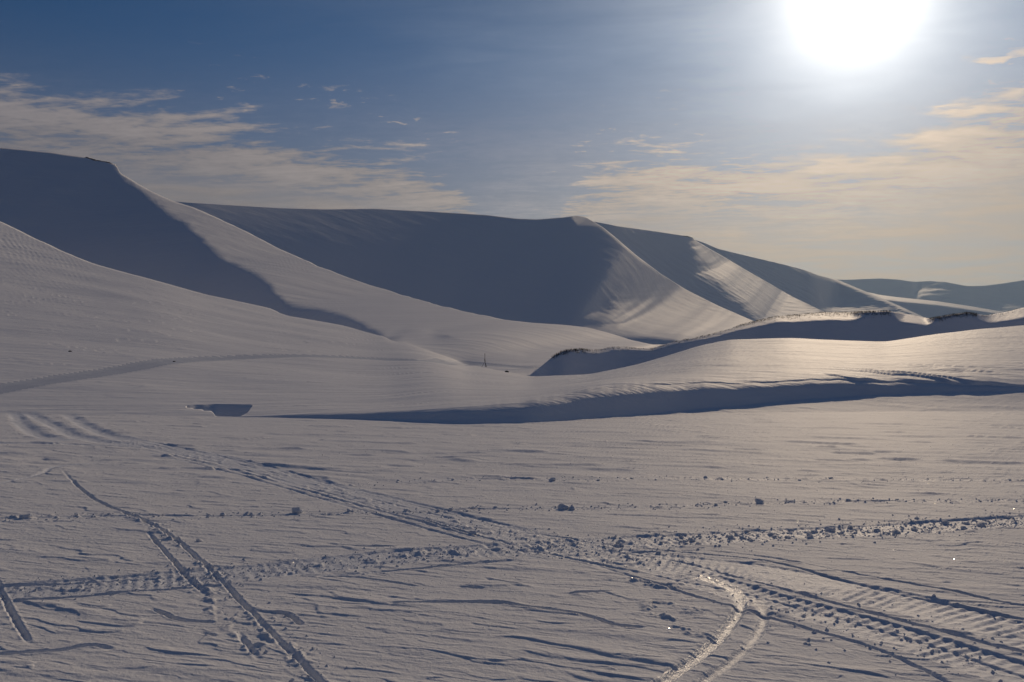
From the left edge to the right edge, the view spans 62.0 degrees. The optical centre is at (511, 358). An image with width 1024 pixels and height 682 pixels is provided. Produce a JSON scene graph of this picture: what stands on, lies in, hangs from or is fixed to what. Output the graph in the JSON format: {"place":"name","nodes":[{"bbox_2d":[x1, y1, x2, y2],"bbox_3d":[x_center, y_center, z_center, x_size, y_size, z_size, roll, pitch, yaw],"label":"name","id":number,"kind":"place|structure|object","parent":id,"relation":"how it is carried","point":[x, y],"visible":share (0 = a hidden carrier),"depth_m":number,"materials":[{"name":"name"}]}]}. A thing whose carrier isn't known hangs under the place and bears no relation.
{"place":"outdoors","nodes":[
{"label":"outdoors","id":0,"kind":"place"},
{"bbox_2d":[0,222,399,415],"bbox_3d":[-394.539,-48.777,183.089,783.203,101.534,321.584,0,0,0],"label":"snow hillside","id":1,"kind":"structure","parent":0,"point":[56,305],"depth_m":52.62,"materials":[{"name":"white snow"}]},
{"bbox_2d":[0,354,539,393],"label":"snow trail","id":2,"kind":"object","parent":1,"relation":"on","point":[8,387],"visible":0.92,"depth_m":42.12,"materials":[{"name":"white snow"}]},
{"bbox_2d":[0,148,659,375],"bbox_3d":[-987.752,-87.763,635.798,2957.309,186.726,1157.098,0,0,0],"label":"snow mountain","id":3,"kind":"structure","parent":0,"point":[106,214],"depth_m":328.41,"materials":[{"name":"white snow"}]},
{"bbox_2d":[175,201,751,344],"bbox_3d":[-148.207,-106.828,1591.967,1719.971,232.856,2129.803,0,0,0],"label":"snow mountain","id":4,"kind":"structure","parent":0,"point":[580,271],"depth_m":1082.01,"materials":[{"name":"white snow"}]},
{"bbox_2d":[0,443,1020,637],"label":"frost crystals","id":5,"kind":"object","parent":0,"point":[487,555],"visible":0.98,"depth_m":6.53,"materials":[{"name":"white"}]},
{"bbox_2d":[0,391,1023,681],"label":"snow field","id":6,"kind":"structure","parent":0,"point":[976,437],"depth_m":7.72,"materials":[{"name":"white snow"}]},
{"bbox_2d":[0,583,32,641],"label":"ski track","id":7,"kind":"structure","parent":6,"relation":"on","point":[20,626],"depth_m":5.25,"materials":[{"name":"white snow"}]},
{"bbox_2d":[7,411,73,441],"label":"snowmobile track","id":8,"kind":"structure","parent":6,"relation":"on","point":[23,423],"depth_m":19.61,"materials":[{"name":"white snow"}]},
{"bbox_2d":[0,463,95,483],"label":"ski track","id":9,"kind":"structure","parent":6,"relation":"on","point":[43,471],"depth_m":11.95,"materials":[{"name":"white snow"}]},
{"bbox_2d":[0,643,111,654],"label":"ski track","id":10,"kind":"structure","parent":6,"relation":"on","point":[81,645],"depth_m":4.67,"materials":[{"name":"white snow"}]},
{"bbox_2d":[0,442,156,448],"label":"ski track","id":11,"kind":"structure","parent":6,"relation":"on","point":[72,444],"depth_m":15.91,"materials":[{"name":"white snow"}]},
{"bbox_2d":[22,411,145,446],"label":"snowmobile track","id":12,"kind":"structure","parent":6,"relation":"on","point":[58,427],"depth_m":18.69,"materials":[{"name":"white snow"}]},
{"bbox_2d":[61,413,141,441],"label":"snowmobile track","id":13,"kind":"structure","parent":6,"relation":"on","point":[82,422],"depth_m":19.10,"materials":[{"name":"white snow"}]},
{"bbox_2d":[147,533,207,594],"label":"ski track","id":14,"kind":"structure","parent":6,"relation":"on","point":[170,557],"depth_m":6.63,"materials":[{"name":"white snow"}]},
{"bbox_2d":[67,475,326,681],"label":"ski track","id":15,"kind":"structure","parent":6,"relation":"on","point":[304,664],"depth_m":5.82,"materials":[{"name":"white snow"}]},
{"bbox_2d":[237,634,260,656],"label":"ski track","id":16,"kind":"structure","parent":6,"relation":"on","point":[253,651],"depth_m":4.76,"materials":[{"name":"white snow"}]},
{"bbox_2d":[292,507,302,512],"bbox_3d":[-2.228,1.583,8.845,0.114,0.089,0.104,0,0,-23],"label":"snow clod","id":17,"kind":"object","parent":6,"relation":"on","point":[297,509],"visible":0.93,"depth_m":8.81,"materials":[{"name":"white snow"}]},
{"bbox_2d":[0,515,1023,601],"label":"snowmobile track","id":18,"kind":"structure","parent":6,"relation":"on","point":[46,587],"depth_m":6.94,"materials":[{"name":"white snow"}]},
{"bbox_2d":[824,527,834,531],"bbox_3d":[2.969,1.601,7.934,0.100,0.061,0.087,0,0,-3],"label":"snow clod","id":19,"kind":"object","parent":18,"relation":"on","point":[831,529],"visible":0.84,"depth_m":7.92,"materials":[{"name":"white snow"}]},
{"bbox_2d":[892,530,900,534],"bbox_3d":[3.505,1.597,7.769,0.081,0.062,0.059,-7,7,7],"label":"snow clod","id":20,"kind":"object","parent":18,"relation":"on","point":[895,532],"visible":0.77,"depth_m":7.75,"materials":[{"name":"white snow"}]},
{"bbox_2d":[0,476,1023,681],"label":"snow crumbs","id":21,"kind":"object","parent":6,"relation":"on","point":[643,564],"visible":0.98,"depth_m":6.97,"materials":[{"name":"white snow"}]},
{"bbox_2d":[0,499,1023,518],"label":"ski track","id":22,"kind":"structure","parent":6,"relation":"on","point":[175,515],"depth_m":9.04,"materials":[{"name":"white snow"}]},
{"bbox_2d":[19,513,32,518],"bbox_3d":[-4.871,1.589,8.523,0.129,0.073,0.097,0,0,-5],"label":"snow clod","id":23,"kind":"object","parent":22,"relation":"on","point":[25,515],"visible":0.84,"depth_m":8.51,"materials":[{"name":"white snow"}]},
{"bbox_2d":[557,504,568,508],"bbox_3d":[0.551,1.587,9.063,0.121,0.077,0.135,-4,-14,45],"label":"snow clod","id":24,"kind":"object","parent":6,"relation":"on","point":[561,506],"visible":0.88,"depth_m":9.02,"materials":[{"name":"white snow"}]},
{"bbox_2d":[130,439,1023,653],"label":"snowmobile track","id":25,"kind":"structure","parent":6,"relation":"on","point":[924,607],"depth_m":6.67,"materials":[{"name":"white snow"}]},
{"bbox_2d":[651,574,748,681],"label":"snowmobile track","id":26,"kind":"structure","parent":6,"relation":"on","point":[707,648],"depth_m":4.90,"materials":[{"name":"white snow"}]},
{"bbox_2d":[405,477,1023,481],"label":"ski track","id":27,"kind":"structure","parent":6,"relation":"on","point":[531,478],"depth_m":11.28,"materials":[{"name":"white snow"}]},
{"bbox_2d":[693,598,770,681],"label":"snowmobile track","id":28,"kind":"structure","parent":6,"relation":"on","point":[752,640],"depth_m":4.77,"materials":[{"name":"white snow"}]},
{"bbox_2d":[755,498,763,503],"bbox_3d":[2.728,1.579,9.383,0.082,0.063,0.138,-12,17,-18],"label":"snow clod","id":29,"kind":"object","parent":6,"relation":"on","point":[758,500],"visible":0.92,"depth_m":9.36,"materials":[{"name":"white snow"}]},
{"bbox_2d":[592,563,1023,681],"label":"snowmobile track","id":30,"kind":"structure","parent":6,"relation":"on","point":[1007,668],"depth_m":5.05,"materials":[{"name":"white snow"}]},
{"bbox_2d":[0,0,1023,285],"label":"sky","id":31,"kind":"structure","parent":0,"point":[833,139],"materials":[{"name":"blue"}]},
{"bbox_2d":[58,379,1023,423],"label":"snow bank","id":32,"kind":"structure","parent":0,"point":[615,401],"depth_m":24.67,"materials":[{"name":"white snow"}]},
{"bbox_2d":[595,222,823,320],"bbox_3d":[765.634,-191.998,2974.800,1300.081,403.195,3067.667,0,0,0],"label":"snow spur","id":33,"kind":"structure","parent":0,"point":[690,264],"depth_m":2510.19,"materials":[{"name":"white snow"}]},
{"bbox_2d":[400,325,1023,410],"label":"snow terrace","id":34,"kind":"structure","parent":0,"point":[991,356],"depth_m":35.15,"materials":[{"name":"white snow"}]},
{"bbox_2d":[473,308,1023,375],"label":"snow ridge","id":35,"kind":"structure","parent":0,"point":[874,326],"depth_m":69.65,"materials":[{"name":"white snow"}]},
{"bbox_2d":[553,310,1007,358],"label":"dry grass","id":36,"kind":"structure","parent":35,"relation":"on","point":[799,315],"depth_m":73.04,"materials":[{"name":"brown plant"}]},
{"bbox_2d":[696,240,924,317],"bbox_3d":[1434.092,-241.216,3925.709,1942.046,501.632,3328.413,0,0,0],"label":"snow spur","id":37,"kind":"structure","parent":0,"point":[825,294],"depth_m":3561.22,"materials":[{"name":"white snow"}]},
{"bbox_2d":[836,278,1023,311],"bbox_3d":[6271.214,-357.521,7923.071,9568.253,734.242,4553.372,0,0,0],"label":"snow hill","id":38,"kind":"structure","parent":0,"point":[1005,297],"depth_m":6965.42,"materials":[{"name":"white snow"}]},
{"bbox_2d":[868,292,1002,317],"bbox_3d":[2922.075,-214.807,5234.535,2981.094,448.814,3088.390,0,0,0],"label":"snow ridge","id":39,"kind":"structure","parent":0,"point":[927,308],"depth_m":4443.88,"materials":[{"name":"white snow"}]}
]}

